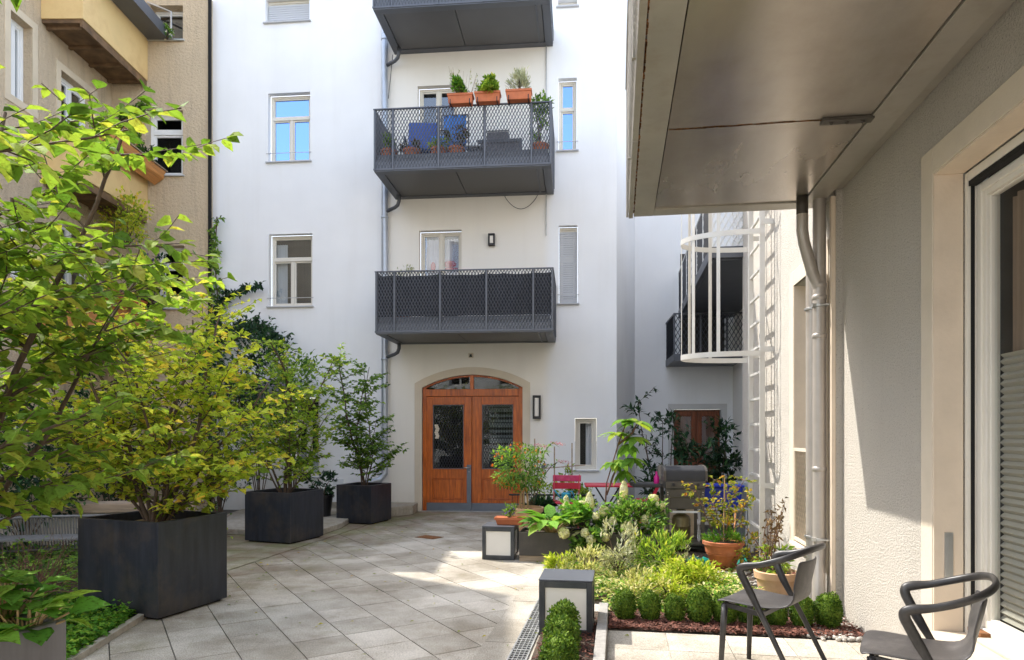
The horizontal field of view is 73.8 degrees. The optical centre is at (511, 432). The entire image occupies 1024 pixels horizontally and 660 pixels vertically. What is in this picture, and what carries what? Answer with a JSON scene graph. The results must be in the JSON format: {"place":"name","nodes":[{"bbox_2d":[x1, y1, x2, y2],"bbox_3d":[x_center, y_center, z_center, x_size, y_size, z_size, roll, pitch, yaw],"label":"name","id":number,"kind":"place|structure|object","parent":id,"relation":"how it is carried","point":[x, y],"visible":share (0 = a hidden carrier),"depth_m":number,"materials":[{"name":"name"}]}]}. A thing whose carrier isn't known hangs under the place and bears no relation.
{"place":"outdoors","nodes":[
{"label":"outdoors","id":0,"kind":"place"},
{"bbox_2d":[0,545,133,655],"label":"shady bed ground","id":1,"kind":"structure","parent":0,"point":[71,587],"depth_m":7.30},
{"bbox_2d":[0,534,77,601],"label":"ground cover","id":2,"kind":"object","parent":1,"relation":"on","point":[72,555],"visible":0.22,"depth_m":7.51,"materials":[{"name":"green plant"}]},
{"bbox_2d":[0,532,77,593],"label":"twiggy bush","id":3,"kind":"object","parent":1,"relation":"on","point":[38,567],"visible":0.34,"depth_m":6.25,"materials":[{"name":"green plant"}]},
{"bbox_2d":[0,536,87,607],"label":"twiggy bush","id":4,"kind":"object","parent":1,"relation":"on","point":[40,550],"visible":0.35,"depth_m":5.73,"materials":[{"name":"green plant"}]},
{"bbox_2d":[0,388,98,550],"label":"evergreen shrub","id":5,"kind":"object","parent":1,"relation":"on","point":[27,481],"visible":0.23,"depth_m":8.63,"materials":[{"name":"green plant"}]},
{"bbox_2d":[0,514,105,553],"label":"slatted bench","id":6,"kind":"object","parent":1,"relation":"on","point":[28,537],"visible":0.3,"depth_m":8.10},
{"bbox_2d":[1,588,137,659],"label":"ground cover","id":7,"kind":"object","parent":1,"relation":"on","point":[98,621],"visible":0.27,"depth_m":5.12,"materials":[{"name":"green plant"}]},
{"bbox_2d":[0,500,204,545],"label":"garden wall","id":8,"kind":"structure","parent":1,"relation":"on","point":[104,507],"depth_m":9.06,"materials":[{"name":"grey concrete"}]},
{"bbox_2d":[67,613,145,659],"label":"bed edging","id":9,"kind":"object","parent":1,"relation":"on","point":[98,643],"visible":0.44,"depth_m":4.88,"materials":[{"name":"concrete"}]},
{"bbox_2d":[78,509,226,619],"bbox_3d":[-3.102,1.107,5.928,0.885,0.785,0.750,0,0,20],"label":"planter","id":10,"kind":"object","parent":1,"relation":"on","point":[176,564],"visible":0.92,"depth_m":5.62,"materials":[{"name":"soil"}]},
{"bbox_2d":[0,263,331,521],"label":"multi stem tree","id":11,"kind":"object","parent":10,"relation":"in","point":[161,428],"visible":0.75,"depth_m":5.78,"materials":[{"name":"green plant"}]},
{"bbox_2d":[82,511,697,659],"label":"paving","id":12,"kind":"structure","parent":0,"point":[380,626],"depth_m":6.00,"materials":[{"name":"grey stone"}]},
{"bbox_2d":[0,613,65,659],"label":"planter","id":13,"kind":"object","parent":12,"relation":"on","point":[53,647],"visible":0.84,"depth_m":2.57,"materials":[{"name":"concrete"}]},
{"bbox_2d":[0,569,74,623],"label":"mantle plant","id":14,"kind":"object","parent":13,"relation":"in","point":[11,594],"visible":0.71,"depth_m":2.72,"materials":[{"name":"green plant"}]},
{"bbox_2d":[0,589,110,645],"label":"mantle plant","id":15,"kind":"object","parent":13,"relation":"in","point":[52,607],"visible":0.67,"depth_m":2.63,"materials":[{"name":"green plant"}]},
{"bbox_2d":[0,0,243,528],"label":"hazel tree","id":16,"kind":"object","parent":13,"relation":"in","point":[24,308],"visible":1,"depth_m":2.84,"materials":[{"name":"green plant"}]},
{"bbox_2d":[245,488,322,543],"bbox_3d":[-3.201,1.155,9.625,0.760,0.690,0.740,0,0,20],"label":"planter","id":17,"kind":"object","parent":12,"relation":"on","point":[274,515],"visible":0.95,"depth_m":9.33,"materials":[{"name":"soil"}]},
{"bbox_2d":[209,338,350,492],"bbox_3d":[-3.194,-0.190,9.355,1.846,2.154,1.646,0,0,0],"label":"multi stem tree","id":18,"kind":"object","parent":17,"relation":"on","point":[289,443],"visible":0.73,"depth_m":9.46,"materials":[{"name":"green plant"}]},
{"bbox_2d":[227,508,348,534],"bbox_3d":[-3.850,1.458,11.330,2.341,0.085,3.081,0,0,0],"label":"stone step","id":19,"kind":"object","parent":12,"relation":"on","point":[236,522],"visible":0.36,"depth_m":10.76,"materials":[{"name":"stone"}]},
{"bbox_2d":[213,309,308,489],"bbox_3d":[-4.510,-0.335,12.147,1.670,3.673,1.196,0,0,9],"label":"evergreen shrub","id":20,"kind":"object","parent":19,"relation":"on","point":[259,337],"visible":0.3,"depth_m":12.06,"materials":[{"name":"green plant"}]},
{"bbox_2d":[258,349,322,487],"bbox_3d":[-3.914,0.024,12.215,1.114,2.956,1.385,0,0,-2],"label":"evergreen shrub","id":21,"kind":"object","parent":19,"relation":"on","point":[304,372],"visible":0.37,"depth_m":12.09,"materials":[{"name":"green plant"}]},
{"bbox_2d":[323,494,333,516],"bbox_3d":[-3.220,1.235,11.600,0.370,0.360,0.370,0,0,0],"label":"plant pot","id":22,"kind":"object","parent":19,"relation":"on","point":[327,503],"visible":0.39,"depth_m":11.50,"materials":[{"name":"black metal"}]},
{"bbox_2d":[303,470,338,497],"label":"potted shrub","id":23,"kind":"object","parent":22,"relation":"in","point":[330,475],"visible":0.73,"depth_m":11.67,"materials":[{"name":"green plant"}]},
{"bbox_2d":[336,482,390,523],"bbox_3d":[-2.495,1.180,11.530,0.660,0.640,0.660,0,0,20],"label":"planter","id":24,"kind":"object","parent":12,"relation":"on","point":[359,503],"visible":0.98,"depth_m":11.25,"materials":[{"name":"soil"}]},
{"bbox_2d":[322,353,408,484],"bbox_3d":[-2.495,-0.206,11.523,1.514,2.297,1.425,0,0,0],"label":"slender tree","id":25,"kind":"object","parent":24,"relation":"on","point":[359,442],"visible":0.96,"depth_m":11.38,"materials":[{"name":"green plant"}]},
{"bbox_2d":[482,522,518,559],"bbox_3d":[-0.135,1.302,8.240,0.391,0.397,0.386,0,0,9],"label":"light box","id":26,"kind":"object","parent":12,"relation":"on","point":[500,542],"visible":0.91,"depth_m":8.07,"materials":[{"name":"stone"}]},
{"bbox_2d":[506,598,538,659],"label":"drain grate","id":27,"kind":"object","parent":12,"relation":"on","point":[523,644],"visible":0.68,"depth_m":4.96,"materials":[{"name":"silver metal"}]},
{"bbox_2d":[519,527,594,562],"bbox_3d":[0.545,1.327,8.087,0.875,0.345,0.420,0,0,9],"label":"raised planter","id":28,"kind":"object","parent":12,"relation":"on","point":[535,546],"visible":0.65,"depth_m":7.91,"materials":[{"name":"grey concrete"}]},
{"bbox_2d":[518,504,592,535],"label":"hosta plant","id":29,"kind":"object","parent":28,"relation":"on","point":[553,523],"visible":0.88,"depth_m":7.91,"materials":[{"name":"green plant"}]},
{"bbox_2d":[558,494,615,529],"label":"hydrangea shrub","id":30,"kind":"object","parent":28,"relation":"on","point":[586,511],"visible":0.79,"depth_m":7.97,"materials":[{"name":"green plant"}]},
{"bbox_2d":[553,474,580,525],"bbox_3d":[0.814,1.072,10.254,0.430,0.874,0.489,0,0,8],"label":"folding chair","id":31,"kind":"object","parent":12,"relation":"on","point":[575,478],"visible":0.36,"depth_m":10.41,"materials":[{"name":"red paint"}]},
{"bbox_2d":[593,603,607,659],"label":"bed edging","id":32,"kind":"object","parent":12,"relation":"on","point":[600,647],"visible":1,"depth_m":4.78,"materials":[{"name":"white concrete"}]},
{"bbox_2d":[599,418,655,519],"bbox_3d":[1.461,0.656,8.750,0.778,1.689,0.520,0,0,0],"label":"umbrella tree","id":33,"kind":"object","parent":12,"relation":"on","point":[631,449],"visible":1,"depth_m":8.71,"materials":[{"name":"green plant"}]},
{"bbox_2d":[596,529,672,564],"bbox_3d":[1.415,1.327,7.952,0.865,0.345,0.420,0,0,9],"label":"raised planter","id":34,"kind":"object","parent":12,"relation":"on","point":[614,536],"visible":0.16,"depth_m":7.77,"materials":[{"name":"metal"}]},
{"bbox_2d":[567,524,610,553],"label":"hydrangea shrub","id":35,"kind":"object","parent":34,"relation":"in","point":[580,541],"visible":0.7,"depth_m":7.70,"materials":[{"name":"green plant"}]},
{"bbox_2d":[591,492,672,542],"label":"hydrangea shrub","id":36,"kind":"object","parent":34,"relation":"in","point":[626,505],"visible":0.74,"depth_m":7.86,"materials":[{"name":"green plant"}]},
{"bbox_2d":[619,386,685,517],"bbox_3d":[2.373,0.369,11.455,1.264,2.270,1.188,0,0,0],"label":"laurel shrub","id":37,"kind":"object","parent":12,"relation":"on","point":[656,450],"visible":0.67,"depth_m":11.21,"materials":[{"name":"green plant"}]},
{"bbox_2d":[629,465,707,552],"bbox_3d":[1.982,0.950,8.695,0.914,1.085,0.548,0,0,3],"label":"gas grill","id":38,"kind":"object","parent":12,"relation":"on","point":[671,477],"visible":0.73,"depth_m":8.48,"materials":[{"name":"metal"}]},
{"bbox_2d":[667,424,731,518],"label":"laurel shrub","id":39,"kind":"object","parent":12,"relation":"on","point":[683,453],"visible":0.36,"depth_m":10.69,"materials":[{"name":"green plant"}]},
{"bbox_2d":[108,441,841,659],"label":"ground","id":40,"kind":"structure","parent":0,"point":[707,527],"depth_m":5.25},
{"bbox_2d":[0,0,212,510],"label":"beige apartment building","id":41,"kind":"structure","parent":40,"relation":"on","point":[120,48],"depth_m":12.83,"materials":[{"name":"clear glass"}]},
{"bbox_2d":[11,19,22,101],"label":"window","id":42,"kind":"structure","parent":41,"relation":"in","point":[16,30],"depth_m":10.94,"materials":[{"name":"white glass"}]},
{"bbox_2d":[61,77,84,130],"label":"window","id":43,"kind":"structure","parent":41,"relation":"in","point":[71,96],"depth_m":12.25,"materials":[{"name":"white glass"}]},
{"bbox_2d":[94,185,155,244],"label":"box plant","id":44,"kind":"object","parent":41,"relation":"on","point":[126,218],"visible":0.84,"depth_m":12.16,"materials":[{"name":"green plant"}]},
{"bbox_2d":[99,128,167,184],"bbox_3d":[-6.815,-4.941,12.290,0.270,0.278,1.920,0,0,0],"label":"window box","id":45,"kind":"object","parent":41,"relation":"attached to","point":[155,173],"visible":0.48,"depth_m":12.73,"materials":[{"name":"orange wood"}]},
{"bbox_2d":[151,114,184,176],"bbox_3d":[-6.746,-5.617,13.680,0.784,1.286,0.960,0,0,0],"label":"window","id":46,"kind":"structure","parent":41,"relation":"in","point":[169,135],"depth_m":13.70,"materials":[{"name":"white glass"}]},
{"bbox_2d":[156,12,184,40],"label":"window","id":47,"kind":"structure","parent":41,"relation":"in","point":[177,17],"depth_m":13.73,"materials":[{"name":"white glass"}]},
{"bbox_2d":[47,362,167,500],"bbox_3d":[-6.560,0.150,10.997,1.999,2.707,1.718,0,0,6],"label":"evergreen shrub","id":48,"kind":"object","parent":40,"relation":"on","point":[104,494],"visible":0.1,"depth_m":10.93,"materials":[{"name":"green plant"}]},
{"bbox_2d":[206,215,226,510],"bbox_3d":[-5.762,-1.280,13.207,0.486,5.842,0.296,0,0,0],"label":"climbing plant","id":49,"kind":"object","parent":40,"relation":"on","point":[214,236],"visible":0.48,"depth_m":13.22,"materials":[{"name":"green plant"}]},
{"bbox_2d":[168,341,276,511],"bbox_3d":[-4.993,-0.018,11.589,1.412,3.044,1.762,0,0,40],"label":"evergreen shrub","id":50,"kind":"object","parent":40,"relation":"on","point":[219,504],"visible":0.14,"depth_m":11.59,"materials":[{"name":"green plant"}]},
{"bbox_2d":[212,0,742,512],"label":"white apartment building","id":51,"kind":"structure","parent":40,"relation":"on","point":[574,320],"depth_m":13.06,"materials":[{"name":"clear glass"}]},
{"bbox_2d":[199,280,263,338],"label":"climbing plant","id":52,"kind":"object","parent":51,"relation":"attached to","point":[254,287],"visible":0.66,"depth_m":13.17,"materials":[{"name":"green plant"}]},
{"bbox_2d":[184,312,293,381],"bbox_3d":[-5.334,-1.627,13.100,2.370,1.365,0.550,0,0,0],"label":"climbing plant","id":53,"kind":"object","parent":51,"relation":"attached to","point":[257,322],"visible":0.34,"depth_m":13.09,"materials":[{"name":"green plant"}]},
{"bbox_2d":[263,0,310,23],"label":"window","id":54,"kind":"structure","parent":51,"relation":"in","point":[289,11],"depth_m":13.39,"materials":[{"name":"white glass"}]},
{"bbox_2d":[265,95,311,163],"bbox_3d":[-4.335,-5.941,13.382,0.923,1.361,0.280,0,0,5],"label":"window","id":55,"kind":"structure","parent":51,"relation":"in","point":[290,115],"depth_m":13.45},
{"bbox_2d":[266,235,313,307],"bbox_3d":[-4.275,-3.155,13.703,0.952,1.432,0.930,0,0,5],"label":"window","id":56,"kind":"structure","parent":51,"relation":"in","point":[291,255],"depth_m":13.57,"materials":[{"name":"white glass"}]},
{"bbox_2d":[296,398,319,477],"bbox_3d":[-3.955,0.099,13.673,0.603,1.557,0.930,0,0,5],"label":"window","id":57,"kind":"structure","parent":51,"relation":"in","point":[317,464],"depth_m":13.43,"materials":[{"name":"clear glass"}]},
{"bbox_2d":[366,27,400,482],"bbox_3d":[-2.445,-3.760,12.951,0.677,9.541,0.312,0,0,-6],"label":"downpipe","id":58,"kind":"object","parent":51,"relation":"attached to","point":[385,209],"visible":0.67,"depth_m":12.96,"materials":[{"name":"metal"}]},
{"bbox_2d":[419,88,456,135],"bbox_3d":[-1.378,-5.615,13.516,0.759,2.017,0.756,0,0,5],"label":"window","id":59,"kind":"structure","parent":51,"relation":"in","point":[431,97],"depth_m":13.19,"materials":[{"name":"white glass"}]},
{"bbox_2d":[421,232,461,316],"bbox_3d":[-1.320,-2.796,13.510,0.815,2.128,0.756,0,0,5],"label":"window","id":60,"kind":"structure","parent":51,"relation":"in","point":[438,248],"depth_m":13.24,"materials":[{"name":"white glass"}]},
{"bbox_2d":[447,92,474,110],"bbox_3d":[-0.857,-5.574,11.484,0.436,0.172,0.263,0,0,5],"label":"rail trough","id":61,"kind":"object","parent":51,"relation":"attached to","point":[465,99],"visible":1,"depth_m":11.38,"materials":[{"name":"ceramic"}]},
{"bbox_2d":[422,375,522,511],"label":"entrance door","id":62,"kind":"structure","parent":51,"relation":"in","point":[466,418],"depth_m":13.05,"materials":[{"name":"brown wood"}]},
{"bbox_2d":[474,90,500,107],"bbox_3d":[-0.401,-5.586,11.441,0.436,0.172,0.263,0,0,5],"label":"rail trough","id":63,"kind":"object","parent":51,"relation":"attached to","point":[489,98],"visible":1,"depth_m":11.34,"materials":[{"name":"ceramic"}]},
{"bbox_2d":[505,88,531,105],"bbox_3d":[0.118,-5.598,11.392,0.436,0.172,0.263,0,0,5],"label":"rail trough","id":64,"kind":"object","parent":51,"relation":"attached to","point":[521,95],"visible":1,"depth_m":11.29,"materials":[{"name":"ceramic"}]},
{"bbox_2d":[556,81,578,151],"bbox_3d":[1.048,-5.953,12.857,0.415,1.378,0.250,0,0,5],"label":"window","id":65,"kind":"structure","parent":51,"relation":"in","point":[567,90],"depth_m":12.93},
{"bbox_2d":[557,227,578,304],"bbox_3d":[1.090,-3.140,13.195,0.422,1.481,0.930,0,0,5],"label":"window","id":66,"kind":"structure","parent":51,"relation":"in","point":[567,236],"depth_m":12.88,"materials":[{"name":"white glass"}]},
{"bbox_2d":[573,418,598,471],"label":"window","id":67,"kind":"structure","parent":51,"relation":"in","point":[585,428],"depth_m":12.90,"materials":[{"name":"white glass"}]},
{"bbox_2d":[674,410,719,482],"bbox_3d":[4.054,0.496,15.022,1.009,2.007,0.100,0,0,5],"label":"rear door","id":68,"kind":"structure","parent":51,"relation":"in","point":[695,419],"depth_m":14.98,"materials":[{"name":"red wood"}]},
{"bbox_2d":[700,415,742,526],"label":"laurel shrub","id":69,"kind":"object","parent":40,"relation":"on","point":[723,449],"visible":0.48,"depth_m":10.95,"materials":[{"name":"green plant"}]},
{"bbox_2d":[697,507,747,545],"bbox_3d":[2.831,1.252,9.300,0.660,0.495,0.400,0,0,6],"label":"shelf rack","id":70,"kind":"object","parent":40,"relation":"on","point":[698,524],"visible":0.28,"depth_m":9.13,"materials":[{"name":"grey metal"}]},
{"bbox_2d":[698,483,744,506],"bbox_3d":[2.801,0.850,9.300,0.640,0.300,0.440,0,0,6],"label":"storage tub","id":71,"kind":"object","parent":70,"relation":"on","point":[717,488],"visible":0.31,"depth_m":9.11,"materials":[{"name":"blue plastic"}]},
{"bbox_2d":[625,0,1023,659],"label":"wing building","id":72,"kind":"structure","parent":40,"relation":"on","point":[891,132],"depth_m":4.02,"materials":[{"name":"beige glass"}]},
{"bbox_2d":[681,211,773,556],"bbox_3d":[2.526,-1.960,8.156,0.995,6.880,0.808,0,0,9],"label":"caged ladder","id":73,"kind":"object","parent":72,"relation":"attached to","point":[751,353],"visible":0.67,"depth_m":7.99,"materials":[{"name":"metal"}]},
{"bbox_2d":[796,194,829,602],"bbox_3d":[2.500,-0.219,5.705,0.296,3.462,0.336,0,0,9],"label":"rainwater pipe","id":74,"kind":"object","parent":72,"relation":"attached to","point":[814,260],"visible":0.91,"depth_m":5.61,"materials":[{"name":"grey metal"}]},
{"bbox_2d":[931,153,1023,659],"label":"window","id":75,"kind":"structure","parent":72,"relation":"in","point":[1000,198],"depth_m":3.75,"materials":[{"name":"white glass"}]},
{"bbox_2d":[499,442,568,504],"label":"butterfly bush","id":76,"kind":"object","parent":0,"point":[533,450],"visible":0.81,"depth_m":9.24,"materials":[{"name":"green plant"}]},
{"bbox_2d":[531,548,863,659],"bbox_3d":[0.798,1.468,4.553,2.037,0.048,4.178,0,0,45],"label":"bark mulch","id":77,"kind":"object","parent":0,"point":[660,623],"visible":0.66,"depth_m":5.12,"materials":[{"name":"brown wood"}]},
{"bbox_2d":[535,631,579,659],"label":"box ball","id":78,"kind":"object","parent":77,"relation":"on","point":[561,646],"visible":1,"depth_m":4.00,"materials":[{"name":"green plant"}]},
{"bbox_2d":[541,613,581,651],"bbox_3d":[0.329,1.340,4.397,0.256,0.366,0.254,0,0,-35],"label":"box ball","id":79,"kind":"object","parent":77,"relation":"on","point":[562,624],"visible":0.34,"depth_m":4.36,"materials":[{"name":"green plant"}]},
{"bbox_2d":[544,598,581,632],"bbox_3d":[0.360,1.336,4.754,0.257,0.380,0.253,0,0,-45],"label":"box ball","id":80,"kind":"object","parent":77,"relation":"on","point":[563,606],"visible":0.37,"depth_m":4.72,"materials":[{"name":"green plant"}]},
{"bbox_2d":[539,568,594,635],"bbox_3d":[0.425,1.292,5.220,0.401,0.417,0.406,0,0,9],"label":"light box","id":81,"kind":"object","parent":77,"relation":"on","point":[576,586],"visible":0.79,"depth_m":5.04,"materials":[{"name":"metal"}]},
{"bbox_2d":[555,543,605,575],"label":"variegated shrub","id":82,"kind":"object","parent":77,"relation":"on","point":[584,552],"visible":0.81,"depth_m":6.90,"materials":[{"name":"green plant"}]},
{"bbox_2d":[597,517,642,574],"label":"silver shrub","id":83,"kind":"object","parent":77,"relation":"on","point":[628,527],"visible":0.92,"depth_m":7.13,"materials":[{"name":"green plant"}]},
{"bbox_2d":[610,587,636,619],"bbox_3d":[0.894,1.364,5.395,0.210,0.288,0.206,0,0,-45],"label":"box ball","id":84,"kind":"object","parent":77,"relation":"on","point":[624,600],"visible":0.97,"depth_m":5.34,"materials":[{"name":"green plant"}]},
{"bbox_2d":[598,562,670,600],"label":"variegated shrub","id":85,"kind":"object","parent":77,"relation":"on","point":[634,579],"visible":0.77,"depth_m":6.04,"materials":[{"name":"green plant"}]},
{"bbox_2d":[637,589,662,621],"bbox_3d":[1.082,1.363,5.368,0.193,0.287,0.191,0,0,40],"label":"box ball","id":86,"kind":"object","parent":77,"relation":"on","point":[649,605],"visible":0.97,"depth_m":5.32,"materials":[{"name":"green plant"}]},
{"bbox_2d":[555,558,765,612],"bbox_3d":[1.339,1.408,6.535,1.945,0.201,1.960,0,0,10],"label":"ground cover","id":87,"kind":"object","parent":77,"relation":"on","point":[597,582],"visible":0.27,"depth_m":6.36,"materials":[{"name":"green plant"}]},
{"bbox_2d":[631,525,692,573],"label":"fern plant","id":88,"kind":"object","parent":77,"relation":"on","point":[679,538],"visible":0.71,"depth_m":7.13,"materials":[{"name":"green plant"}]},
{"bbox_2d":[641,559,694,598],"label":"lime shrub","id":89,"kind":"object","parent":77,"relation":"on","point":[673,586],"visible":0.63,"depth_m":6.09,"materials":[{"name":"green plant"}]},
{"bbox_2d":[663,593,686,621],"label":"box ball","id":90,"kind":"object","parent":77,"relation":"on","point":[674,605],"visible":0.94,"depth_m":5.29,"materials":[{"name":"green plant"}]},
{"bbox_2d":[661,550,726,589],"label":"lime shrub","id":91,"kind":"object","parent":77,"relation":"on","point":[696,570],"visible":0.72,"depth_m":6.43,"materials":[{"name":"green plant"}]},
{"bbox_2d":[685,585,714,623],"bbox_3d":[1.461,1.348,5.308,0.228,0.323,0.232,0,0,18],"label":"box ball","id":92,"kind":"object","parent":77,"relation":"on","point":[699,603],"visible":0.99,"depth_m":5.25,"materials":[{"name":"green plant"}]},
{"bbox_2d":[712,589,739,623],"bbox_3d":[1.647,1.358,5.281,0.217,0.299,0.215,0,0,26],"label":"box ball","id":93,"kind":"object","parent":77,"relation":"on","point":[732,614],"visible":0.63,"depth_m":5.24,"materials":[{"name":"green plant"}]},
{"bbox_2d":[753,568,796,594],"bbox_3d":[2.330,1.351,6.020,0.380,0.275,0.380,0,0,0],"label":"flower pot","id":94,"kind":"object","parent":77,"relation":"on","point":[771,582],"visible":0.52,"depth_m":5.89,"materials":[{"name":"ceramic"}]},
{"bbox_2d":[735,497,787,571],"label":"dried plant","id":95,"kind":"object","parent":94,"relation":"in","point":[776,531],"visible":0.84,"depth_m":6.00,"materials":[{"name":"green plant"}]},
{"bbox_2d":[707,561,862,641],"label":"gravel","id":96,"kind":"structure","parent":77,"relation":"on","point":[844,638],"depth_m":4.97,"materials":[{"name":"white gravel"}]},
{"bbox_2d":[814,591,843,628],"bbox_3d":[2.395,1.350,5.175,0.230,0.309,0.228,0,0,-42],"label":"box ball","id":97,"kind":"object","parent":96,"relation":"on","point":[829,607],"visible":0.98,"depth_m":5.11,"materials":[{"name":"green plant"}]},
{"bbox_2d":[788,596,817,627],"bbox_3d":[2.208,1.357,5.197,0.210,0.301,0.212,0,0,-8],"label":"box ball","id":98,"kind":"object","parent":77,"relation":"on","point":[807,605],"visible":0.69,"depth_m":5.14,"materials":[{"name":"green plant"}]},
{"bbox_2d":[608,630,891,659],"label":"terrace","id":99,"kind":"structure","parent":0,"point":[622,645],"depth_m":4.72,"materials":[{"name":"stone"}]},
{"bbox_2d":[717,542,826,659],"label":"armchair","id":100,"kind":"object","parent":99,"relation":"on","point":[750,597],"visible":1,"depth_m":4.10,"materials":[{"name":"plastic"}]},
{"bbox_2d":[860,572,999,659],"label":"armchair","id":101,"kind":"object","parent":99,"relation":"on","point":[912,644],"visible":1,"depth_m":3.21,"materials":[{"name":"plastic"}]},
{"bbox_3d":[2.318,1.480,7.484,0.380,0.040,0.380,0,0,0],"label":"saucer","id":102,"kind":"object","parent":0,"visible":0},
{"bbox_2d":[702,538,744,567],"bbox_3d":[2.318,1.320,7.484,0.450,0.280,0.450,0,0,0],"label":"bowl pot","id":103,"kind":"object","parent":102,"relation":"on","point":[724,553],"visible":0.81,"depth_m":7.34,"materials":[{"name":"ceramic"}]},
{"bbox_2d":[681,475,756,541],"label":"rose plant","id":104,"kind":"object","parent":103,"relation":"in","point":[728,520],"visible":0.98,"depth_m":7.49,"materials":[{"name":"green plant"}]},
{"bbox_3d":[0.174,1.393,9.000,0.400,0.216,0.400,0,0,0],"label":"plant stand","id":105,"kind":"object","parent":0,"visible":0},
{"bbox_2d":[511,505,543,530],"bbox_3d":[0.174,1.130,9.000,0.490,0.300,0.490,0,0,0],"label":"flower pot","id":106,"kind":"object","parent":105,"relation":"on","point":[539,509],"visible":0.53,"depth_m":8.84,"materials":[{"name":"ceramic"}]},
{"bbox_2d":[490,442,546,508],"bbox_3d":[0.092,0.569,8.987,0.758,0.924,0.738,0,0,20],"label":"lantana tree","id":107,"kind":"object","parent":106,"relation":"on","point":[523,477],"visible":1,"depth_m":8.91,"materials":[{"name":"green plant"}]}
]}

